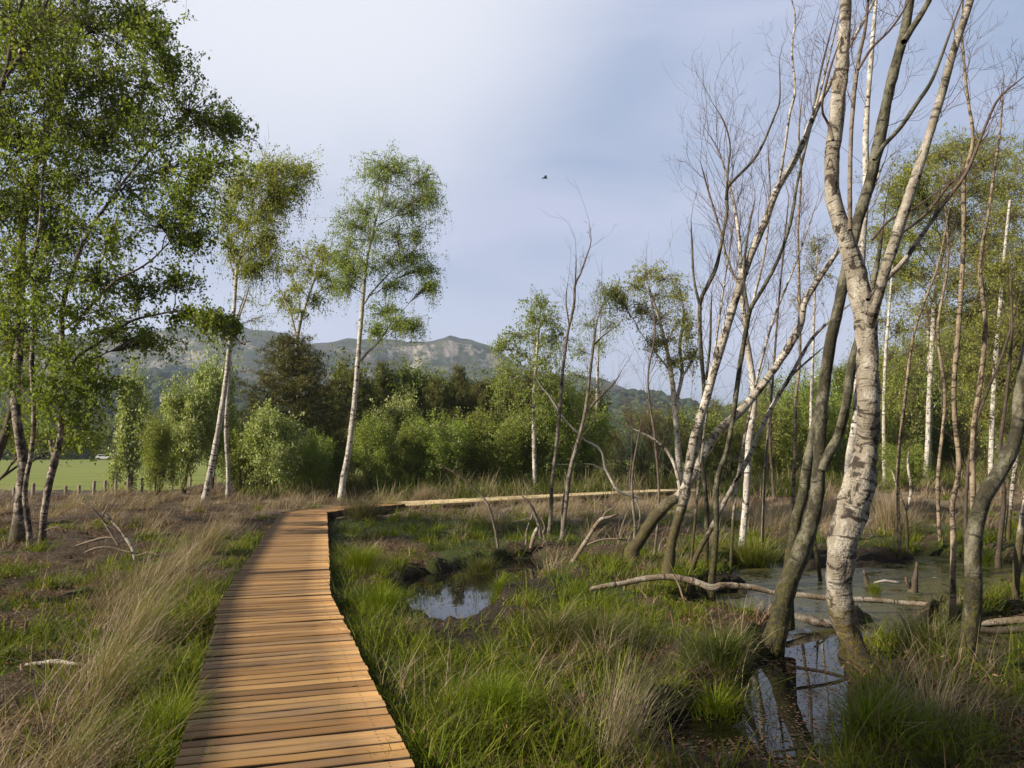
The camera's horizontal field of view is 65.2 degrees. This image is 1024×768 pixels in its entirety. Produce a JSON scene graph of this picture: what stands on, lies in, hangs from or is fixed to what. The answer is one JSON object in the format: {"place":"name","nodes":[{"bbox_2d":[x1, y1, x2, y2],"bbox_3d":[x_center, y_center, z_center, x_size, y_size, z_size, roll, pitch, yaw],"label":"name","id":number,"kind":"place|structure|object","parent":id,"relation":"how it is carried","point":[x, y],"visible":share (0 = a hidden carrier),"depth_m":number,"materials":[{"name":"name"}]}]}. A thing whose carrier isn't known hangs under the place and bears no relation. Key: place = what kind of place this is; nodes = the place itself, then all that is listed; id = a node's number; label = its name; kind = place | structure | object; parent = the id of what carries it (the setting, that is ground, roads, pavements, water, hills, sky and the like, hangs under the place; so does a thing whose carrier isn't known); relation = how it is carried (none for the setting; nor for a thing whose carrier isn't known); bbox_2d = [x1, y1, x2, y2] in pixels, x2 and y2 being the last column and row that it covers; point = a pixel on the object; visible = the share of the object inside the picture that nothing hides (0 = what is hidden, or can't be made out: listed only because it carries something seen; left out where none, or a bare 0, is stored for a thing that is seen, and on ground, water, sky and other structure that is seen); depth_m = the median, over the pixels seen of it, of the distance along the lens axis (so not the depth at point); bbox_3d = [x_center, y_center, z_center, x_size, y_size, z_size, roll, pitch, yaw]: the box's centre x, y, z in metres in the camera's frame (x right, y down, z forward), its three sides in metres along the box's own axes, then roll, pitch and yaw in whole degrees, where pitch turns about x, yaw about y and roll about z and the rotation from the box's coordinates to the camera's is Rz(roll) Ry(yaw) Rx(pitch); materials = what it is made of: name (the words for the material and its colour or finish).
{"place":"outdoors","nodes":[
{"label":"outdoors","id":0,"kind":"place"},
{"bbox_2d":[0,459,741,490],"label":"meadow","id":1,"kind":"structure","parent":0,"point":[85,472],"depth_m":89.50,"materials":[{"name":"green plant"}]},
{"bbox_2d":[0,326,975,462],"bbox_3d":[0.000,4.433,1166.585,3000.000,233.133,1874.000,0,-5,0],"label":"hills","id":2,"kind":"structure","parent":0,"point":[447,352],"depth_m":1181.76,"materials":[{"name":"plant"}]},
{"bbox_2d":[0,364,985,457],"bbox_3d":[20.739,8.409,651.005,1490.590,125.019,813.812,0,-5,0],"label":"hillside woodland","id":3,"kind":"object","parent":2,"relation":"on","point":[168,371],"visible":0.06,"depth_m":627.40,"materials":[{"name":"plant"}]},
{"bbox_2d":[0,473,1023,767],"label":"bog ground","id":4,"kind":"structure","parent":0,"point":[504,551],"depth_m":11.34,"materials":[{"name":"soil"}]},
{"bbox_2d":[0,102,110,548],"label":"birch tree","id":5,"kind":"object","parent":4,"relation":"on","point":[11,383],"visible":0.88,"depth_m":14.05,"materials":[{"name":"green plant"}]},
{"bbox_2d":[0,276,120,479],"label":"birch tree","id":6,"kind":"object","parent":4,"relation":"on","point":[6,433],"visible":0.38,"depth_m":17.86,"materials":[{"name":"green plant"}]},
{"bbox_2d":[0,0,133,185],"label":"birch tree","id":7,"kind":"object","parent":4,"relation":"on","point":[14,22],"visible":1,"depth_m":8.96,"materials":[{"name":"green plant"}]},
{"bbox_2d":[0,0,191,543],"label":"birch tree","id":8,"kind":"object","parent":4,"relation":"on","point":[71,122],"visible":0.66,"depth_m":15.59,"materials":[{"name":"green plant"}]},
{"bbox_2d":[0,620,236,766],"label":"grass tussock","id":9,"kind":"object","parent":4,"relation":"on","point":[86,730],"depth_m":4.62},
{"bbox_2d":[10,567,227,710],"bbox_3d":[-2.734,1.734,5.812,1.766,1.168,1.865,0,-5,0],"label":"grass tussock","id":10,"kind":"object","parent":4,"relation":"on","point":[111,672],"depth_m":5.61,"materials":[{"name":"plant"}]},
{"bbox_2d":[100,350,157,493],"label":"shrub","id":11,"kind":"object","parent":4,"relation":"on","point":[129,461],"visible":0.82,"depth_m":46.66,"materials":[{"name":"green plant"}]},
{"bbox_2d":[52,524,248,643],"bbox_3d":[-3.257,1.900,7.716,2.010,1.264,1.750,0,-5,0],"label":"grass tussock","id":12,"kind":"object","parent":4,"relation":"on","point":[144,616],"depth_m":7.60,"materials":[{"name":"plant"}]},
{"bbox_2d":[13,0,290,544],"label":"birch tree","id":13,"kind":"object","parent":4,"relation":"on","point":[221,125],"visible":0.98,"depth_m":14.83,"materials":[{"name":"green plant"}]},
{"bbox_2d":[61,674,244,762],"bbox_3d":[-2.118,2.026,4.923,1.368,0.593,1.072,-2,-5,20],"label":"grass tussock","id":14,"kind":"object","parent":4,"relation":"on","point":[164,714],"depth_m":4.83,"materials":[{"name":"plant"}]},
{"bbox_2d":[134,405,183,499],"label":"shrub","id":15,"kind":"object","parent":4,"relation":"on","point":[155,457],"visible":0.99,"depth_m":26.64,"materials":[{"name":"green plant"}]},
{"bbox_2d":[157,370,223,493],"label":"shrub","id":16,"kind":"object","parent":4,"relation":"on","point":[186,411],"visible":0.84,"depth_m":30.82,"materials":[{"name":"green plant"}]},
{"bbox_2d":[184,342,246,490],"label":"shrub","id":17,"kind":"object","parent":4,"relation":"on","point":[209,377],"visible":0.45,"depth_m":32.43,"materials":[{"name":"green plant"}]},
{"bbox_2d":[210,401,267,487],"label":"shrub","id":18,"kind":"object","parent":4,"relation":"on","point":[237,462],"visible":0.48,"depth_m":30.89,"materials":[{"name":"green plant"}]},
{"bbox_2d":[218,284,288,497],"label":"birch tree","id":19,"kind":"object","parent":4,"relation":"on","point":[226,434],"visible":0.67,"depth_m":28.52,"materials":[{"name":"white plant"}]},
{"bbox_2d":[199,129,327,504],"bbox_3d":[-7.459,-2.143,23.683,3.963,12.066,3.528,0,-5,0],"label":"birch tree","id":20,"kind":"object","parent":4,"relation":"on","point":[275,203],"visible":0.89,"depth_m":24.11,"materials":[{"name":"green plant"}]},
{"bbox_2d":[237,396,310,493],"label":"shrub","id":21,"kind":"object","parent":4,"relation":"on","point":[277,445],"visible":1,"depth_m":29.74,"materials":[{"name":"green plant"}]},
{"bbox_2d":[234,327,364,479],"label":"pine tree","id":22,"kind":"object","parent":4,"relation":"on","point":[299,370],"visible":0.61,"depth_m":35.54,"materials":[{"name":"green plant"}]},
{"bbox_2d":[264,230,351,433],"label":"birch tree","id":23,"kind":"object","parent":4,"relation":"on","point":[322,257],"visible":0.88,"depth_m":38.32,"materials":[{"name":"green plant"}]},
{"bbox_2d":[286,424,339,492],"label":"shrub","id":24,"kind":"object","parent":4,"relation":"on","point":[312,469],"visible":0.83,"depth_m":31.40,"materials":[{"name":"green plant"}]},
{"bbox_2d":[316,365,377,471],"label":"tree","id":25,"kind":"object","parent":4,"relation":"on","point":[364,409],"visible":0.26,"depth_m":41.77,"materials":[{"name":"green plant"}]},
{"bbox_2d":[321,344,386,481],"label":"shrub","id":26,"kind":"object","parent":4,"relation":"on","point":[368,390],"visible":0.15,"depth_m":43.44,"materials":[{"name":"green plant"}]},
{"bbox_2d":[327,493,398,521],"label":"grass tussock","id":27,"kind":"object","parent":4,"relation":"on","point":[360,511],"depth_m":19.82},
{"bbox_2d":[344,409,399,492],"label":"shrub","id":28,"kind":"object","parent":4,"relation":"on","point":[366,444],"visible":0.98,"depth_m":32.39,"materials":[{"name":"green plant"}]},
{"bbox_2d":[313,138,453,499],"bbox_3d":[-4.748,-2.168,28.877,5.320,13.341,4.290,0,-5,0],"label":"birch tree","id":29,"kind":"object","parent":4,"relation":"on","point":[346,266],"visible":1,"depth_m":29.11,"materials":[{"name":"green plant"}]},
{"bbox_2d":[360,351,427,474],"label":"shrub","id":30,"kind":"object","parent":4,"relation":"on","point":[407,377],"visible":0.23,"depth_m":46.80,"materials":[{"name":"green plant"}]},
{"bbox_2d":[369,382,425,481],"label":"shrub","id":31,"kind":"object","parent":4,"relation":"on","point":[408,408],"visible":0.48,"depth_m":39.34,"materials":[{"name":"green plant"}]},
{"bbox_2d":[383,410,439,488],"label":"shrub","id":32,"kind":"object","parent":4,"relation":"on","point":[403,440],"visible":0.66,"depth_m":33.68,"materials":[{"name":"green plant"}]},
{"bbox_2d":[395,407,477,487],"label":"shrub","id":33,"kind":"object","parent":4,"relation":"on","point":[443,458],"visible":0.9,"depth_m":33.44,"materials":[{"name":"green plant"}]},
{"bbox_2d":[415,374,460,463],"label":"pine tree","id":34,"kind":"object","parent":4,"relation":"on","point":[433,392],"visible":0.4,"depth_m":45.79,"materials":[{"name":"green plant"}]},
{"bbox_2d":[174,487,723,767],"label":"boardwalk","id":35,"kind":"structure","parent":4,"relation":"on","point":[282,666],"depth_m":5.74,"materials":[{"name":"brown wood"}]},
{"bbox_2d":[442,402,505,486],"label":"shrub","id":36,"kind":"object","parent":4,"relation":"on","point":[473,431],"visible":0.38,"depth_m":35.50,"materials":[{"name":"green plant"}]},
{"bbox_2d":[406,657,573,727],"bbox_3d":[-0.096,2.032,5.273,1.148,0.476,1.063,0,-5,0],"label":"grass tussock","id":37,"kind":"object","parent":4,"relation":"on","point":[507,693],"depth_m":5.27,"materials":[{"name":"plant"}]},
{"bbox_2d":[464,408,527,487],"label":"shrub","id":38,"kind":"object","parent":4,"relation":"on","point":[494,463],"visible":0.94,"depth_m":34.63,"materials":[{"name":"green plant"}]},
{"bbox_2d":[473,365,531,479],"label":"shrub","id":39,"kind":"object","parent":4,"relation":"on","point":[501,396],"visible":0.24,"depth_m":47.00,"materials":[{"name":"green plant"}]},
{"bbox_2d":[0,480,1023,767],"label":"green grass","id":40,"kind":"structure","parent":4,"relation":"on","point":[184,668],"depth_m":6.46,"materials":[{"name":"plant"}]},
{"bbox_2d":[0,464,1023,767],"bbox_3d":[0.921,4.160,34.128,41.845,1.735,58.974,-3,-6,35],"label":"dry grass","id":41,"kind":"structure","parent":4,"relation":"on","point":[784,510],"depth_m":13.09,"materials":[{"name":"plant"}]},
{"bbox_2d":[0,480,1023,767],"bbox_3d":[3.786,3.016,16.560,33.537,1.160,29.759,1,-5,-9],"label":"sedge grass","id":42,"kind":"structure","parent":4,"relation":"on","point":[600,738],"depth_m":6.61,"materials":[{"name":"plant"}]},
{"bbox_2d":[0,475,1023,767],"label":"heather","id":43,"kind":"object","parent":4,"relation":"on","point":[510,619],"visible":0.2,"depth_m":7.70,"materials":[{"name":"plant"}]},
{"bbox_2d":[0,477,1023,767],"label":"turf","id":44,"kind":"structure","parent":4,"relation":"on","point":[496,639],"depth_m":7.15,"materials":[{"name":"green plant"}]},
{"bbox_2d":[0,476,1023,767],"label":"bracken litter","id":45,"kind":"object","parent":4,"relation":"on","point":[708,740],"visible":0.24,"depth_m":6.66,"materials":[{"name":"plant"}]},
{"bbox_2d":[490,398,549,485],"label":"shrub","id":46,"kind":"object","parent":4,"relation":"on","point":[526,467],"visible":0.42,"depth_m":35.69,"materials":[{"name":"green plant"}]},
{"bbox_2d":[469,284,583,491],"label":"birch tree","id":47,"kind":"object","parent":4,"relation":"on","point":[532,319],"visible":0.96,"depth_m":34.61,"materials":[{"name":"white plant"}]},
{"bbox_2d":[492,587,613,655],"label":"grass tussock","id":48,"kind":"object","parent":4,"relation":"on","point":[552,626],"depth_m":7.43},
{"bbox_2d":[516,375,599,487],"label":"shrub","id":49,"kind":"object","parent":4,"relation":"on","point":[570,435],"visible":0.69,"depth_m":35.79,"materials":[{"name":"green plant"}]},
{"bbox_2d":[538,174,612,539],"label":"dead birch","id":50,"kind":"object","parent":4,"relation":"on","point":[550,518],"visible":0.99,"depth_m":16.72,"materials":[{"name":"wood"}]},
{"bbox_2d":[541,396,617,483],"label":"shrub","id":51,"kind":"object","parent":4,"relation":"on","point":[586,462],"visible":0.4,"depth_m":37.59,"materials":[{"name":"green plant"}]},
{"bbox_2d":[556,279,627,475],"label":"birch tree","id":52,"kind":"object","parent":4,"relation":"on","point":[599,349],"visible":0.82,"depth_m":44.32,"materials":[{"name":"green plant"}]},
{"bbox_2d":[529,590,673,663],"bbox_3d":[0.839,2.180,7.178,1.626,0.649,1.651,0,-5,0],"label":"grass tussock","id":53,"kind":"object","parent":4,"relation":"on","point":[609,629],"depth_m":7.24,"materials":[{"name":"plant"}]},
{"bbox_2d":[555,264,652,539],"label":"dead birch","id":54,"kind":"object","parent":4,"relation":"on","point":[587,400],"visible":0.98,"depth_m":16.11,"materials":[{"name":"wood"}]},
{"bbox_2d":[218,454,1023,500],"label":"undergrowth","id":55,"kind":"object","parent":4,"relation":"on","point":[539,489],"visible":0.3,"depth_m":31.30,"materials":[{"name":"plant"}]},
{"bbox_2d":[604,391,669,483],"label":"shrub","id":56,"kind":"object","parent":4,"relation":"on","point":[642,465],"visible":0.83,"depth_m":38.81,"materials":[{"name":"green plant"}]},
{"bbox_2d":[506,574,787,767],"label":"grass tussock","id":57,"kind":"object","parent":4,"relation":"on","point":[622,734],"depth_m":4.90,"materials":[{"name":"plant"}]},
{"bbox_2d":[595,257,709,483],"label":"birch tree","id":58,"kind":"object","parent":4,"relation":"on","point":[624,303],"visible":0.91,"depth_m":33.04,"materials":[{"name":"green plant"}]},
{"bbox_2d":[608,218,706,557],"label":"birch tree","id":59,"kind":"object","parent":4,"relation":"on","point":[655,444],"visible":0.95,"depth_m":13.85,"materials":[{"name":"green plant"}]},
{"bbox_2d":[636,389,693,481],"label":"shrub","id":60,"kind":"object","parent":4,"relation":"on","point":[666,461],"visible":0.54,"depth_m":39.59,"materials":[{"name":"green plant"}]},
{"bbox_2d":[660,393,735,482],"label":"shrub","id":61,"kind":"object","parent":4,"relation":"on","point":[711,426],"visible":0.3,"depth_m":39.60,"materials":[{"name":"green plant"}]},
{"bbox_2d":[652,607,803,718],"bbox_3d":[1.838,2.235,6.663,1.441,0.793,1.686,-4,-6,42],"label":"grass tussock","id":62,"kind":"object","parent":4,"relation":"on","point":[723,648],"depth_m":6.60,"materials":[{"name":"plant"}]},
{"bbox_2d":[660,142,807,567],"bbox_3d":[3.276,-0.349,11.506,2.512,6.772,1.558,3,-6,-33],"label":"birch tree","id":63,"kind":"object","parent":4,"relation":"on","point":[703,441],"visible":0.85,"depth_m":11.62,"materials":[{"name":"brown plant"}]},
{"bbox_2d":[663,29,824,549],"bbox_3d":[4.582,-1.755,15.593,4.639,10.822,2.785,5,-7,-45],"label":"birch tree","id":64,"kind":"object","parent":4,"relation":"on","point":[747,473],"visible":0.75,"depth_m":15.63,"materials":[{"name":"white plant"}]},
{"bbox_2d":[578,120,911,562],"bbox_3d":[3.807,-0.713,13.171,5.559,7.456,1.323,-1,-5,14],"label":"birch tree","id":65,"kind":"object","parent":4,"relation":"on","point":[657,513],"visible":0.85,"depth_m":13.03,"materials":[{"name":"grey plant"}]},
{"bbox_2d":[684,9,821,567],"bbox_3d":[3.889,-1.399,12.494,2.695,9.503,1.172,2,-5,-23],"label":"birch tree","id":66,"kind":"object","parent":4,"relation":"on","point":[704,375],"visible":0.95,"depth_m":12.28,"materials":[{"name":"brown plant"}]},
{"bbox_2d":[589,574,928,606],"bbox_3d":[3.631,2.668,9.796,5.357,0.710,0.294,0,-5,0],"label":"fallen branch","id":67,"kind":"object","parent":4,"relation":"on","point":[708,587],"visible":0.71,"depth_m":9.83,"materials":[{"name":"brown wood"}]},
{"bbox_2d":[707,143,815,546],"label":"birch tree","id":68,"kind":"object","parent":4,"relation":"on","point":[767,439],"visible":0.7,"depth_m":15.66,"materials":[{"name":"brown plant"}]},
{"bbox_2d":[723,391,801,477],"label":"shrub","id":69,"kind":"object","parent":4,"relation":"on","point":[757,459],"visible":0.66,"depth_m":38.67,"materials":[{"name":"green plant"}]},
{"bbox_2d":[661,0,886,582],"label":"birch tree","id":70,"kind":"object","parent":4,"relation":"on","point":[679,514],"visible":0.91,"depth_m":11.36,"materials":[{"name":"grey plant"}]},
{"bbox_2d":[715,148,836,573],"bbox_3d":[4.542,-0.334,13.578,2.272,7.757,1.476,1,-5,-14],"label":"birch tree","id":71,"kind":"object","parent":4,"relation":"on","point":[745,434],"visible":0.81,"depth_m":13.59,"materials":[{"name":"brown plant"}]},
{"bbox_2d":[689,269,873,574],"bbox_3d":[3.983,0.714,11.723,2.963,5.176,0.711,0,-5,0],"label":"birch tree","id":72,"kind":"object","parent":4,"relation":"on","point":[793,371],"visible":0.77,"depth_m":11.58,"materials":[{"name":"grey plant"}]},
{"bbox_2d":[707,1,859,600],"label":"birch tree","id":73,"kind":"object","parent":4,"relation":"on","point":[712,573],"visible":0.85,"depth_m":11.49,"materials":[{"name":"brown plant"}]},
{"bbox_2d":[769,40,825,510],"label":"birch tree","id":74,"kind":"object","parent":4,"relation":"on","point":[799,284],"visible":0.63,"depth_m":22.45,"materials":[{"name":"beige plant"}]},
{"bbox_2d":[772,380,832,475],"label":"shrub","id":75,"kind":"object","parent":4,"relation":"on","point":[804,414],"visible":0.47,"depth_m":39.23,"materials":[{"name":"green plant"}]},
{"bbox_2d":[783,223,839,427],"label":"birch tree","id":76,"kind":"object","parent":4,"relation":"on","point":[817,251],"visible":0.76,"depth_m":38.37,"materials":[{"name":"green plant"}]},
{"bbox_2d":[825,377,852,476],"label":"shrub","id":77,"kind":"object","parent":4,"relation":"on","point":[838,457],"visible":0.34,"depth_m":40.06,"materials":[{"name":"green plant"}]},
{"bbox_2d":[756,0,962,657],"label":"birch tree","id":78,"kind":"object","parent":4,"relation":"on","point":[819,452],"visible":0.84,"depth_m":8.41,"materials":[{"name":"brown plant"}]},
{"bbox_2d":[800,0,920,474],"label":"birch tree","id":79,"kind":"object","parent":4,"relation":"on","point":[863,244],"visible":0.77,"depth_m":13.94,"materials":[{"name":"white plant"}]},
{"bbox_2d":[772,645,999,763],"bbox_3d":[2.198,2.053,4.900,1.363,0.869,1.459,0,-5,0],"label":"grass tussock","id":80,"kind":"object","parent":4,"relation":"on","point":[875,710],"depth_m":4.88,"materials":[{"name":"plant"}]},
{"bbox_2d":[848,262,953,486],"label":"birch tree","id":81,"kind":"object","parent":4,"relation":"on","point":[889,357],"visible":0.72,"depth_m":32.12,"materials":[{"name":"green plant"}]},
{"bbox_2d":[877,435,933,491],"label":"shrub","id":82,"kind":"object","parent":4,"relation":"on","point":[916,464],"visible":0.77,"depth_m":29.43,"materials":[{"name":"green plant"}]},
{"bbox_2d":[876,355,936,469],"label":"shrub","id":83,"kind":"object","parent":4,"relation":"on","point":[896,428],"visible":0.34,"depth_m":41.62,"materials":[{"name":"green plant"}]},
{"bbox_2d":[802,599,1023,756],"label":"grass tussock","id":84,"kind":"object","parent":4,"relation":"on","point":[943,695],"depth_m":5.34,"materials":[{"name":"plant"}]},
{"bbox_2d":[814,0,1023,671],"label":"birch tree","id":85,"kind":"object","parent":4,"relation":"on","point":[850,518],"visible":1,"depth_m":6.77,"materials":[{"name":"grey plant"}]},
{"bbox_2d":[838,119,1023,479],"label":"birch tree","id":86,"kind":"object","parent":4,"relation":"on","point":[920,276],"visible":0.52,"depth_m":35.59,"materials":[{"name":"green plant"}]},
{"bbox_2d":[891,137,973,542],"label":"birch tree","id":87,"kind":"object","parent":4,"relation":"on","point":[944,408],"visible":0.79,"depth_m":15.99,"materials":[{"name":"beige plant"}]},
{"bbox_2d":[879,181,987,560],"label":"birch tree","id":88,"kind":"object","parent":4,"relation":"on","point":[899,550],"visible":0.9,"depth_m":14.83,"materials":[{"name":"beige plant"}]},
{"bbox_2d":[864,596,1005,663],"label":"grass tussock","id":89,"kind":"object","parent":4,"relation":"on","point":[923,628],"depth_m":6.80,"materials":[{"name":"plant"}]},
{"bbox_2d":[891,294,987,470],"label":"birch tree","id":90,"kind":"object","parent":4,"relation":"on","point":[927,335],"visible":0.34,"depth_m":41.34,"materials":[{"name":"green plant"}]},
{"bbox_2d":[924,324,1001,461],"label":"birch tree","id":91,"kind":"object","parent":4,"relation":"on","point":[944,345],"visible":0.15,"depth_m":45.16,"materials":[{"name":"green plant"}]},
{"bbox_2d":[924,0,1007,622],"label":"birch tree","id":92,"kind":"object","parent":4,"relation":"on","point":[952,593],"visible":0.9,"depth_m":9.51,"materials":[{"name":"beige plant"}]},
{"bbox_2d":[925,422,1023,599],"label":"birch tree","id":93,"kind":"object","parent":4,"relation":"on","point":[1017,564],"visible":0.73,"depth_m":9.54,"materials":[{"name":"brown plant"}]},
{"bbox_2d":[926,134,1023,473],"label":"birch tree","id":94,"kind":"object","parent":4,"relation":"on","point":[992,416],"visible":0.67,"depth_m":30.08,"materials":[{"name":"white plant"}]},
{"bbox_2d":[929,242,1023,542],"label":"birch tree","id":95,"kind":"object","parent":4,"relation":"on","point":[981,408],"visible":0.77,"depth_m":15.23,"materials":[{"name":"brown plant"}]},
{"bbox_2d":[948,49,1023,509],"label":"birch tree","id":96,"kind":"object","parent":4,"relation":"on","point":[972,469],"visible":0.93,"depth_m":12.94,"materials":[{"name":"beige plant"}]},
{"bbox_2d":[954,51,1023,669],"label":"birch tree","id":97,"kind":"object","parent":4,"relation":"on","point":[990,486],"visible":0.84,"depth_m":6.53,"materials":[{"name":"brown plant"}]},
{"bbox_2d":[987,225,1023,567],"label":"birch tree","id":98,"kind":"object","parent":4,"relation":"on","point":[998,554],"visible":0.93,"depth_m":14.17,"materials":[{"name":"brown plant"}]},
{"bbox_2d":[0,0,1023,412],"label":"sky","id":99,"kind":"structure","parent":0,"point":[500,97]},
{"bbox_2d":[399,556,1023,763],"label":"bog water","id":100,"kind":"structure","parent":0,"point":[460,602],"depth_m":9.68,"materials":[{"name":"liquid"}]},
{"bbox_2d":[406,561,1003,763],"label":"floating leaves","id":101,"kind":"object","parent":100,"relation":"on","point":[810,731],"visible":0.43,"depth_m":6.09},
{"bbox_2d":[673,672,768,732],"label":"grass tussock","id":102,"kind":"object","parent":100,"relation":"on","point":[719,706],"depth_m":6.07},
{"bbox_2d":[719,522,783,568],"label":"grass tussock","id":103,"kind":"object","parent":100,"relation":"on","point":[758,556],"depth_m":13.95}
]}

